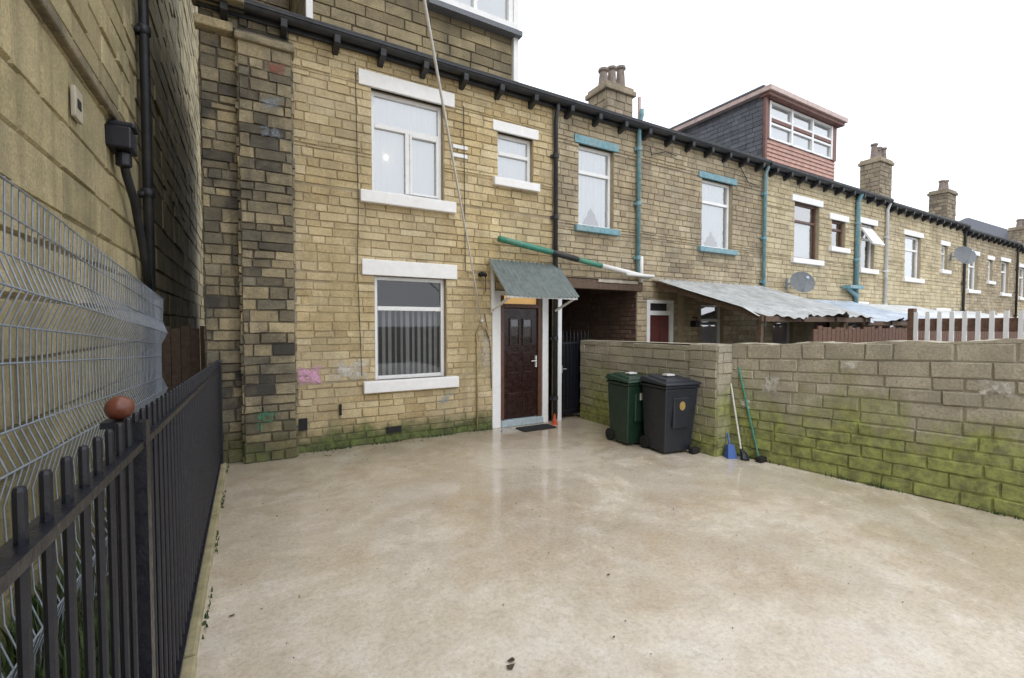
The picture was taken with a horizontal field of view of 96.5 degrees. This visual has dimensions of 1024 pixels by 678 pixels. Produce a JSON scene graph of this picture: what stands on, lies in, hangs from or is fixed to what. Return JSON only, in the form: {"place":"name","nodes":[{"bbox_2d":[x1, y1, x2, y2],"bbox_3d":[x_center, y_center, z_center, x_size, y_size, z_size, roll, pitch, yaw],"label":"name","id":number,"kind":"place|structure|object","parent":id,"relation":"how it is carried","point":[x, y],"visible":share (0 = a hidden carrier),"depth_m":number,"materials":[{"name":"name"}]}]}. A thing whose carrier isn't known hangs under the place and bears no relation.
{"place":"outdoors","nodes":[
{"label":"outdoors","id":0,"kind":"place"},
{"bbox_2d":[455,0,505,19],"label":"dormer blind","id":1,"kind":"object","parent":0,"point":[497,8],"depth_m":7.20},
{"bbox_2d":[489,258,578,418],"bbox_3d":[0.297,0.021,6.789,1.220,2.401,0.695,-1,2,-30],"label":"door","id":2,"kind":"structure","parent":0,"point":[520,384],"depth_m":6.95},
{"bbox_2d":[509,318,532,344],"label":"door mouldings","id":3,"kind":"structure","parent":2,"relation":"attached to","point":[518,319],"depth_m":7.01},
{"bbox_2d":[195,413,1023,677],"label":"concrete yard","id":4,"kind":"structure","parent":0,"point":[602,506],"depth_m":2.89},
{"bbox_2d":[198,7,298,463],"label":"stone pier","id":5,"kind":"structure","parent":4,"relation":"on","point":[248,205],"depth_m":5.07,"materials":[{"name":"stone"}]},
{"bbox_2d":[161,326,205,392],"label":"wooden fence","id":6,"kind":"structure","parent":5,"relation":"attached to","point":[176,343],"depth_m":5.46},
{"bbox_2d":[192,0,294,60],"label":"pier coping","id":7,"kind":"object","parent":5,"relation":"on","point":[213,24],"visible":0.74,"depth_m":4.92,"materials":[{"name":"stone"}]},
{"bbox_3d":[-3.110,-4.704,9.040,4.600,1.803,7.380,-1,2,-30],"label":"slate roof","id":8,"kind":"object","parent":5,"relation":"on","visible":0},
{"bbox_2d":[290,0,511,79],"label":"dormer walls","id":9,"kind":"structure","parent":8,"relation":"on","point":[403,23],"depth_m":6.58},
{"bbox_2d":[305,0,518,81],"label":"dormer window frame","id":10,"kind":"object","parent":9,"relation":"in","point":[512,14],"visible":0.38,"depth_m":7.25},
{"bbox_2d":[426,0,522,39],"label":"dormer sill lead","id":11,"kind":"object","parent":9,"relation":"attached to","point":[465,16],"visible":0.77,"depth_m":6.88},
{"bbox_2d":[288,33,552,452],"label":"front wall","id":12,"kind":"structure","parent":4,"relation":"on","point":[326,148],"depth_m":5.88,"materials":[{"name":"brick"}]},
{"bbox_2d":[298,404,401,432],"bbox_3d":[-2.024,1.024,5.762,1.280,0.442,0.058,-1,2,-30],"label":"air brick","id":13,"kind":"object","parent":12,"relation":"attached to","point":[302,424],"visible":0.92,"depth_m":5.67,"materials":[{"name":"plastic"}]},
{"bbox_2d":[196,0,560,108],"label":"gutter","id":14,"kind":"object","parent":12,"relation":"attached to","point":[297,24],"visible":0.98,"depth_m":5.67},
{"bbox_2d":[219,0,538,109],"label":"gutter corbels","id":15,"kind":"object","parent":12,"relation":"attached to","point":[464,80],"visible":0.93,"depth_m":5.74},
{"bbox_2d":[358,68,454,107],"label":"lintel","id":16,"kind":"structure","parent":12,"relation":"attached to","point":[386,84],"depth_m":5.98,"materials":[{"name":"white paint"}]},
{"bbox_2d":[359,189,455,213],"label":"sill","id":17,"kind":"structure","parent":12,"relation":"attached to","point":[396,200],"depth_m":5.98,"materials":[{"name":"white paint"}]},
{"bbox_2d":[371,89,443,200],"bbox_3d":[-1.415,-2.543,6.142,0.970,1.310,0.190,-1,2,-30],"label":"window reveal","id":18,"kind":"object","parent":12,"relation":"attached to","point":[441,133],"depth_m":6.32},
{"bbox_2d":[374,97,435,195],"bbox_3d":[-1.440,-2.545,6.186,0.970,1.310,0.009,-1,2,-30],"label":"curtain","id":19,"kind":"object","parent":18,"relation":"attached to","point":[389,174],"visible":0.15,"depth_m":6.15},
{"bbox_2d":[371,91,440,199],"bbox_3d":[-1.414,-2.543,6.141,0.964,1.310,0.074,-1,2,-30],"label":"window frame","id":20,"kind":"object","parent":18,"relation":"in","point":[409,135],"visible":0.81,"depth_m":6.14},
{"bbox_2d":[362,259,456,279],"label":"lintel","id":21,"kind":"structure","parent":12,"relation":"attached to","point":[374,267],"depth_m":6.07,"materials":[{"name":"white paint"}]},
{"bbox_2d":[375,276,445,380],"bbox_3d":[-1.393,-0.150,6.232,0.980,1.360,0.190,-1,2,-30],"label":"window reveal","id":22,"kind":"object","parent":12,"relation":"attached to","point":[444,328],"depth_m":6.42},
{"bbox_2d":[377,280,439,375],"bbox_3d":[-1.644,-0.164,6.665,1.000,1.380,0.809,-1,2,-30],"label":"room interior","id":23,"kind":"object","parent":22,"relation":"attached to","point":[405,294],"visible":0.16,"depth_m":7.06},
{"bbox_2d":[374,276,443,379],"bbox_3d":[-1.395,-0.150,6.234,0.974,1.360,0.064,-1,2,-30],"label":"window frame","id":24,"kind":"object","parent":22,"relation":"in","point":[440,308],"visible":0.92,"depth_m":6.24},
{"bbox_2d":[363,376,458,393],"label":"sill","id":25,"kind":"structure","parent":12,"relation":"attached to","point":[394,385],"depth_m":6.07,"materials":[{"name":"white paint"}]},
{"bbox_2d":[355,62,491,427],"bbox_3d":[-1.120,-1.075,6.201,1.900,4.750,0.043,-1,2,-30],"label":"wall cable","id":26,"kind":"object","parent":12,"relation":"attached to","point":[486,328],"depth_m":6.44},
{"bbox_2d":[423,0,482,321],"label":"washing line","id":27,"kind":"object","parent":12,"relation":"attached to","point":[436,70],"visible":1,"depth_m":4.20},
{"bbox_2d":[492,119,538,140],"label":"lintel","id":28,"kind":"structure","parent":12,"relation":"attached to","point":[510,129],"depth_m":6.83,"materials":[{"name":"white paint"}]},
{"bbox_2d":[498,132,532,182],"bbox_3d":[0.005,-2.715,6.957,0.610,0.680,0.190,-1,2,-30],"label":"window reveal","id":29,"kind":"object","parent":12,"relation":"attached to","point":[531,161],"depth_m":7.04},
{"bbox_2d":[498,139,525,180],"bbox_3d":[-0.020,-2.716,7.001,0.610,0.680,0.009,-1,2,-30],"label":"curtain","id":30,"kind":"object","parent":29,"relation":"attached to","point":[511,169],"visible":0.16,"depth_m":7.01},
{"bbox_2d":[498,134,529,181],"bbox_3d":[0.004,-2.715,6.960,0.604,0.680,0.064,-1,2,-30],"label":"window frame","id":31,"kind":"object","parent":29,"relation":"in","point":[526,159],"visible":0.52,"depth_m":7.00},
{"bbox_2d":[492,176,539,192],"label":"sill","id":32,"kind":"structure","parent":12,"relation":"attached to","point":[514,184],"depth_m":6.80,"materials":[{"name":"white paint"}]},
{"bbox_2d":[492,290,547,428],"bbox_3d":[0.115,0.299,7.054,1.000,2.050,0.120,-1,2,-30],"label":"door frame","id":33,"kind":"object","parent":12,"relation":"in","point":[496,369],"depth_m":6.88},
{"bbox_2d":[501,415,542,427],"bbox_3d":[0.111,1.272,7.123,0.750,0.100,0.250,-1,2,-30],"label":"door step","id":34,"kind":"object","parent":4,"relation":"on","point":[520,421],"depth_m":7.02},
{"bbox_2d":[556,299,561,420],"bbox_3d":[0.735,0.264,7.354,0.075,2.100,0.120,-1,2,-30],"label":"white post","id":35,"kind":"object","parent":4,"relation":"on","point":[559,382],"visible":0.37,"depth_m":7.31,"materials":[{"name":"plastic"}]},
{"bbox_2d":[548,289,636,416],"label":"passage walls","id":36,"kind":"structure","parent":4,"relation":"on","point":[610,315],"depth_m":8.90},
{"bbox_2d":[561,330,588,415],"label":"iron gate","id":37,"kind":"structure","parent":36,"relation":"attached to","point":[571,355],"depth_m":7.58,"materials":[{"name":"black metal"}]},
{"bbox_2d":[202,428,1023,638],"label":"grass tufts","id":38,"kind":"object","parent":4,"relation":"on","point":[206,616],"visible":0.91,"depth_m":4.34,"materials":[{"name":"green plant"}]},
{"bbox_2d":[605,371,643,443],"bbox_3d":[1.562,0.894,6.011,0.500,0.918,0.550,-1,2,-23],"label":"wheelie bin","id":39,"kind":"object","parent":4,"relation":"on","point":[625,398],"visible":0.75,"depth_m":5.83,"materials":[{"name":"green plastic"}]},
{"bbox_2d":[580,340,731,456],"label":"return wall and pier","id":40,"kind":"structure","parent":4,"relation":"on","point":[708,366],"depth_m":5.82,"materials":[{"name":"stone"}]},
{"bbox_2d":[552,109,762,420],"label":"front wall","id":41,"kind":"structure","parent":4,"relation":"on","point":[671,216],"depth_m":8.45,"materials":[{"name":"stone"}]},
{"bbox_2d":[553,103,559,418],"bbox_3d":[0.699,-1.201,7.175,0.070,4.940,0.117,-1,2,-30],"label":"downpipe","id":42,"kind":"object","parent":41,"relation":"attached to","point":[555,263],"visible":0.78,"depth_m":7.17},
{"bbox_2d":[497,235,654,281],"bbox_3d":[1.146,-1.254,7.383,3.096,0.532,0.165,-1,2,-30],"label":"overflow gutter pipe","id":43,"kind":"object","parent":41,"relation":"attached to","point":[641,276],"visible":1,"depth_m":7.27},
{"bbox_2d":[579,144,612,228],"bbox_3d":[1.365,-2.535,7.748,0.750,1.330,0.190,-1,2,-30],"label":"window reveal","id":44,"kind":"object","parent":41,"relation":"attached to","point":[611,187],"depth_m":7.88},
{"bbox_2d":[578,150,605,226],"bbox_3d":[1.340,-2.537,7.792,0.750,1.330,0.036,-1,2,-30],"label":"curtain","id":45,"kind":"object","parent":44,"relation":"attached to","point":[592,194],"visible":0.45,"depth_m":7.81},
{"bbox_2d":[579,146,609,228],"bbox_3d":[1.363,-2.535,7.751,0.744,1.330,0.064,-1,2,-30],"label":"window frame","id":46,"kind":"object","parent":44,"relation":"in","point":[595,175],"visible":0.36,"depth_m":7.88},
{"bbox_2d":[574,134,618,152],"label":"lintel","id":47,"kind":"structure","parent":41,"relation":"attached to","point":[595,143],"depth_m":7.60,"materials":[{"name":"teal paint"}]},
{"bbox_2d":[573,224,619,235],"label":"sill","id":48,"kind":"structure","parent":41,"relation":"attached to","point":[596,230],"depth_m":7.59,"materials":[{"name":"teal paint"}]},
{"bbox_2d":[567,278,642,291],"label":"passage lintel","id":49,"kind":"structure","parent":41,"relation":"attached to","point":[578,283],"depth_m":7.74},
{"bbox_2d":[636,108,643,272],"bbox_3d":[2.246,-2.554,8.032,0.076,2.890,0.132,-1,2,-30],"label":"downpipe","id":50,"kind":"object","parent":41,"relation":"attached to","point":[638,197],"visible":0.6,"depth_m":8.03,"materials":[{"name":"teal paint"}]},
{"bbox_2d":[646,300,673,343],"bbox_3d":[2.737,0.275,8.573,0.700,2.000,0.110,-1,2,-30],"label":"door frame","id":51,"kind":"object","parent":41,"relation":"attached to","point":[670,308],"visible":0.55,"depth_m":8.57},
{"bbox_2d":[650,315,668,342],"bbox_3d":[2.735,0.415,8.580,0.538,1.720,0.065,-1,2,-30],"label":"door leaf","id":52,"kind":"object","parent":51,"relation":"in","point":[659,328],"visible":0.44,"depth_m":8.55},
{"bbox_2d":[554,95,771,168],"bbox_3d":[3.078,-3.718,8.523,5.570,0.145,0.317,-1,2,-30],"label":"gutter","id":53,"kind":"object","parent":41,"relation":"on","point":[590,111],"visible":0.82,"depth_m":8.08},
{"bbox_2d":[564,105,765,171],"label":"gutter corbels","id":54,"kind":"object","parent":41,"relation":"attached to","point":[596,121],"visible":0.85,"depth_m":8.28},
{"bbox_2d":[677,288,683,343],"bbox_3d":[3.242,0.043,8.791,0.160,2.050,0.025,-1,2,-30],"label":"stone jamb","id":55,"kind":"object","parent":41,"relation":"attached to","point":[680,318],"visible":0.33,"depth_m":8.76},
{"bbox_2d":[701,304,722,343],"bbox_3d":[4.011,-0.200,9.352,0.700,1.000,0.190,-1,2,-30],"label":"window reveal","id":56,"kind":"object","parent":41,"relation":"attached to","point":[721,325],"depth_m":9.47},
{"bbox_2d":[701,307,715,342],"bbox_3d":[3.986,-0.202,9.395,0.700,1.000,0.009,-1,2,-30],"label":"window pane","id":57,"kind":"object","parent":56,"relation":"attached to","point":[708,332],"visible":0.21,"depth_m":9.43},
{"bbox_2d":[702,178,731,249],"bbox_3d":[4.101,-2.506,9.330,0.950,1.350,0.190,-1,2,-30],"label":"window reveal","id":58,"kind":"object","parent":41,"relation":"attached to","point":[730,219],"depth_m":9.51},
{"bbox_2d":[701,183,724,247],"bbox_3d":[4.077,-2.507,9.373,0.950,1.350,0.038,-1,2,-30],"label":"curtain","id":59,"kind":"object","parent":58,"relation":"attached to","point":[713,219],"visible":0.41,"depth_m":9.42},
{"bbox_2d":[701,180,728,248],"bbox_3d":[4.100,-2.506,9.333,0.944,1.350,0.064,-1,2,-30],"label":"window frame","id":60,"kind":"object","parent":58,"relation":"in","point":[726,205],"visible":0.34,"depth_m":9.51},
{"bbox_2d":[698,170,736,185],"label":"lintel","id":61,"kind":"structure","parent":41,"relation":"attached to","point":[716,178],"depth_m":9.17,"materials":[{"name":"teal paint"}]},
{"bbox_2d":[762,165,769,339],"bbox_3d":[5.511,-1.890,9.939,0.076,3.840,0.132,-1,2,-30],"label":"downpipe","id":62,"kind":"object","parent":41,"relation":"attached to","point":[764,225],"visible":0.76,"depth_m":9.92,"materials":[{"name":"teal paint"}]},
{"bbox_2d":[639,373,701,452],"bbox_3d":[1.917,0.896,5.615,0.532,0.938,0.550,-1,2,-22],"label":"wheelie bin","id":63,"kind":"object","parent":4,"relation":"on","point":[669,402],"visible":0.99,"depth_m":5.44,"materials":[{"name":"grey plastic"}]},
{"bbox_2d":[738,367,766,462],"bbox_3d":[2.775,0.855,5.264,0.200,1.053,0.331,-1,2,-30],"label":"broom","id":64,"kind":"object","parent":4,"relation":"on","point":[760,459],"visible":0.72,"depth_m":5.24,"materials":[{"name":"plastic"}]},
{"bbox_2d":[730,338,1023,518],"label":"side wall","id":65,"kind":"structure","parent":4,"relation":"on","point":[924,418],"depth_m":4.23,"materials":[{"name":"stone"}]},
{"bbox_2d":[519,0,1023,228],"label":"sky","id":66,"kind":"structure","parent":0,"point":[937,84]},
{"bbox_2d":[767,139,834,179],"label":"dormer cladding","id":67,"kind":"structure","parent":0,"point":[785,155],"depth_m":11.71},
{"bbox_2d":[760,90,844,161],"bbox_3d":[7.484,-4.898,11.687,3.500,1.900,0.220,-1,2,-30],"label":"dormer timber","id":68,"kind":"object","parent":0,"point":[767,96],"visible":0.89,"depth_m":11.33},
{"bbox_2d":[768,100,832,159],"bbox_3d":[7.434,-5.304,11.729,2.928,0.890,0.075,-1,2,-30],"label":"dormer window frame","id":69,"kind":"object","parent":68,"relation":"in","point":[812,139],"visible":0.92,"depth_m":11.68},
{"bbox_2d":[775,106,829,156],"bbox_3d":[7.417,-5.310,11.739,2.850,0.900,0.001,-1,2,-30],"label":"dormer glass","id":70,"kind":"object","parent":69,"relation":"in","point":[782,114],"visible":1,"depth_m":11.79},
{"bbox_2d":[794,206,813,258],"bbox_3d":[6.983,-2.559,10.999,1.030,1.270,0.001,-1,2,-30],"label":"window glass","id":71,"kind":"object","parent":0,"point":[804,239],"visible":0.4,"depth_m":11.04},
{"bbox_2d":[860,227,868,267],"bbox_3d":[9.620,-2.508,12.524,0.700,1.170,0.001,-1,2,-30],"label":"window glass","id":72,"kind":"object","parent":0,"point":[864,253],"visible":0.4,"depth_m":12.57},
{"bbox_2d":[904,238,915,277],"bbox_3d":[12.110,-2.475,13.963,1.070,1.230,0.001,-1,2,-30],"label":"window glass","id":73,"kind":"object","parent":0,"point":[909,264],"visible":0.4,"depth_m":14.02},
{"label":"ground","id":74,"kind":"structure","parent":0,"visible":0},
{"bbox_2d":[35,522,110,677],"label":"soil strip","id":75,"kind":"object","parent":74,"relation":"on","point":[96,648],"visible":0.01,"depth_m":2.55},
{"bbox_2d":[0,505,110,677],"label":"weeds","id":76,"kind":"object","parent":75,"relation":"on","point":[6,669],"visible":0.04,"depth_m":2.04,"materials":[{"name":"green plant"}]},
{"bbox_2d":[0,174,167,677],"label":"wire fence","id":77,"kind":"object","parent":75,"relation":"on","point":[156,314],"visible":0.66,"depth_m":2.19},
{"bbox_2d":[0,0,204,663],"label":"side wall","id":78,"kind":"structure","parent":74,"relation":"on","point":[57,159],"depth_m":3.24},
{"bbox_2d":[30,0,121,120],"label":"pipe","id":79,"kind":"object","parent":78,"relation":"attached to","point":[52,21],"depth_m":2.93,"materials":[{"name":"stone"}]},
{"bbox_2d":[70,84,82,124],"bbox_3d":[-2.879,-1.548,3.024,0.025,0.200,0.160,-1,2,-30],"label":"wall plaque","id":80,"kind":"object","parent":78,"relation":"attached to","point":[76,112],"depth_m":2.98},
{"bbox_2d":[104,119,138,168],"bbox_3d":[-3.317,-1.651,3.894,0.200,0.350,0.250,-1,2,-30],"label":"downpipe with hopper head","id":81,"kind":"object","parent":78,"relation":"attached to","point":[120,140],"visible":0.98,"depth_m":3.82,"materials":[{"name":"black metal"}]},
{"bbox_2d":[120,0,155,401],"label":"downpipe","id":82,"kind":"object","parent":78,"relation":"attached to","point":[146,193],"visible":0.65,"depth_m":4.81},
{"bbox_2d":[180,463,226,677],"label":"kerb","id":83,"kind":"structure","parent":74,"relation":"on","point":[189,667],"depth_m":2.59,"materials":[{"name":"concrete"}]},
{"bbox_2d":[0,360,223,677],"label":"iron railings","id":84,"kind":"object","parent":83,"relation":"on","point":[155,472],"visible":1,"depth_m":1.23,"materials":[{"name":"black metal"}]},
{"bbox_2d":[653,278,878,342],"bbox_3d":[4.546,0.088,8.232,3.300,2.395,2.200,-1,2,-30],"label":"lean to canopy","id":85,"kind":"object","parent":74,"relation":"on","point":[762,304],"visible":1,"depth_m":7.77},
{"bbox_2d":[760,169,884,342],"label":"front wall","id":86,"kind":"structure","parent":74,"relation":"on","point":[833,274],"depth_m":11.21,"materials":[{"name":"stone"}]},
{"bbox_2d":[789,322,792,343],"bbox_3d":[6.193,-0.211,10.612,0.800,1.100,0.190,-1,2,-30],"label":"window reveal","id":87,"kind":"object","parent":86,"relation":"attached to","point":[790,331],"depth_m":10.77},
{"bbox_2d":[773,315,785,343],"bbox_3d":[6.168,-0.212,10.655,0.800,1.100,0.009,-1,2,-30],"label":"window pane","id":88,"kind":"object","parent":87,"relation":"attached to","point":[779,333],"visible":0.16,"depth_m":10.72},
{"bbox_2d":[786,272,814,291],"bbox_3d":[6.418,-1.274,10.225,0.573,0.479,0.364,2,2,41],"label":"satellite dish","id":89,"kind":"object","parent":86,"relation":"attached to","point":[802,281],"visible":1,"depth_m":10.22,"materials":[{"name":"metal"}]},
{"bbox_2d":[768,168,885,206],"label":"gutter corbels","id":90,"kind":"object","parent":86,"relation":"attached to","point":[813,185],"visible":0.85,"depth_m":11.06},
{"bbox_2d":[764,162,893,204],"bbox_3d":[8.015,-3.780,11.373,5.830,0.145,0.317,-1,2,-30],"label":"gutter","id":91,"kind":"object","parent":86,"relation":"on","point":[784,170],"visible":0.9,"depth_m":10.98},
{"bbox_2d":[853,194,863,302],"bbox_3d":[9.088,-2.326,11.991,0.110,3.040,0.165,-1,2,-30],"label":"downpipe","id":92,"kind":"object","parent":86,"relation":"attached to","point":[857,238],"visible":0.69,"depth_m":11.98,"materials":[{"name":"teal paint"}]},
{"bbox_2d":[810,299,936,328],"bbox_3d":[7.692,0.146,10.138,3.750,2.158,2.050,-1,2,-30],"label":"lean to canopy","id":93,"kind":"object","parent":74,"relation":"on","point":[885,316],"visible":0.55,"depth_m":9.77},
{"bbox_2d":[812,326,1017,342],"bbox_3d":[9.926,0.470,9.827,13.000,1.530,0.060,-1,2,-30],"label":"timber fence","id":94,"kind":"object","parent":74,"relation":"on","point":[849,334],"visible":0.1,"depth_m":7.49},
{"bbox_2d":[882,207,962,328],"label":"front wall","id":95,"kind":"structure","parent":74,"relation":"on","point":[935,290],"depth_m":14.34,"materials":[{"name":"stone"}]},
{"bbox_2d":[884,203,891,303],"bbox_3d":[10.560,-2.254,12.844,0.076,3.240,0.132,-1,2,-30],"label":"downpipe","id":96,"kind":"object","parent":95,"relation":"attached to","point":[886,253],"visible":0.75,"depth_m":12.84,"materials":[{"name":"plastic"}]},
{"bbox_2d":[885,202,970,229],"bbox_3d":[13.094,-3.794,14.306,5.900,0.145,0.317,-1,2,-30],"label":"gutter","id":97,"kind":"object","parent":95,"relation":"attached to","point":[919,211],"visible":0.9,"depth_m":13.92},
{"bbox_2d":[889,206,970,232],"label":"gutter corbels","id":98,"kind":"object","parent":97,"relation":"attached to","point":[900,212],"visible":0.84,"depth_m":14.16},
{"bbox_2d":[950,246,976,263],"bbox_3d":[14.792,-2.750,14.958,0.637,0.608,0.450,1,2,37],"label":"satellite dish","id":99,"kind":"object","parent":95,"relation":"attached to","point":[965,254],"visible":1,"depth_m":15.00,"materials":[{"name":"metal"}]},
{"bbox_2d":[861,303,987,317],"bbox_3d":[11.072,0.106,12.031,3.800,2.115,2.150,-1,2,-30],"label":"lean to canopy","id":100,"kind":"object","parent":74,"relation":"on","point":[904,309],"visible":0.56,"depth_m":12.34,"materials":[{"name":"plastic"}]},
{"bbox_2d":[907,308,1023,341],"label":"white picket fence","id":101,"kind":"object","parent":74,"relation":"on","point":[977,324],"visible":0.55,"depth_m":6.64,"materials":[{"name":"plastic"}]},
{"bbox_2d":[960,218,1008,238],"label":"distant house","id":102,"kind":"structure","parent":74,"relation":"on","point":[988,228],"depth_m":31.81,"materials":[{"name":"stone"}]},
{"bbox_2d":[961,233,1015,316],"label":"front wall","id":103,"kind":"structure","parent":74,"relation":"on","point":[987,299],"depth_m":17.29,"materials":[{"name":"stone"}]},
{"bbox_2d":[964,228,1022,245],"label":"gutter","id":104,"kind":"object","parent":103,"relation":"attached to","point":[975,231],"visible":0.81,"depth_m":16.90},
{"bbox_3d":[21.399,-4.839,23.192,5.800,1.803,7.380,-1,2,-30],"label":"slate roof","id":105,"kind":"object","parent":104,"relation":"on","visible":0},
{"bbox_2d":[928,193,955,219],"bbox_3d":[22.078,-5.862,23.482,1.161,2.950,0.762,-1,2,-30],"label":"chimney stack","id":106,"kind":"object","parent":105,"relation":"on","point":[943,204],"visible":0.38,"depth_m":23.13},
{"bbox_3d":[9.590,-1.497,20.452,5.898,5.000,0.100,-1,2,-30],"label":"back wall","id":107,"kind":"object","parent":74,"relation":"on","visible":0},
{"bbox_3d":[16.376,-4.846,20.291,5.800,1.803,7.380,-1,2,-30],"label":"slate roof","id":108,"kind":"object","parent":107,"relation":"on","visible":0},
{"bbox_2d":[860,162,891,206],"bbox_3d":[15.757,-5.980,19.827,1.162,3.000,0.763,-1,2,-30],"label":"chimney stack","id":109,"kind":"object","parent":108,"relation":"on","point":[876,177],"visible":0.39,"depth_m":19.47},
{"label":"ridge tiles","id":110,"kind":"object","parent":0,"visible":0},
{"bbox_3d":[1.294,-4.786,11.581,5.570,1.803,7.380,-1,2,-30],"label":"slate roof","id":111,"kind":"object","parent":110,"relation":"attached to","visible":0},
{"bbox_2d":[588,89,632,116],"bbox_3d":[2.635,-5.387,12.267,0.959,2.080,0.761,-1,2,-30],"label":"chimney stack","id":112,"kind":"object","parent":111,"relation":"on","point":[614,101],"visible":0.12,"depth_m":11.91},
{"bbox_2d":[585,80,635,100],"bbox_3d":[2.636,-6.536,12.230,1.060,0.220,0.860,-1,2,-30],"label":"chimney cap","id":113,"kind":"object","parent":112,"relation":"on","point":[612,86],"visible":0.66,"depth_m":11.90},
{"bbox_2d":[598,65,625,85],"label":"chimney pots","id":114,"kind":"object","parent":113,"relation":"on","point":[611,71],"visible":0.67,"depth_m":12.09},
{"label":"ridge tiles","id":115,"kind":"object","parent":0,"visible":0},
{"bbox_3d":[6.231,-4.847,14.430,5.830,1.803,7.380,-1,2,-30],"label":"slate roof","id":116,"kind":"object","parent":115,"relation":"attached to","visible":0},
{"bbox_2d":[681,97,762,156],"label":"dormer cheeks","id":117,"kind":"object","parent":116,"relation":"on","point":[739,127],"visible":0.14,"depth_m":11.47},
{"bbox_2d":[672,84,847,131],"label":"dormer fascia","id":118,"kind":"structure","parent":117,"relation":"attached to","point":[750,97],"depth_m":11.54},
{"bbox_3d":[-1.436,-0.412,6.297,0.980,0.040,0.040,-1,2,-30],"label":"blind headrail","id":119,"kind":"object","parent":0,"visible":0},
{"bbox_2d":[377,311,436,375],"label":"vertical blinds","id":120,"kind":"object","parent":119,"relation":"hanging from","point":[407,344],"visible":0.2,"depth_m":6.34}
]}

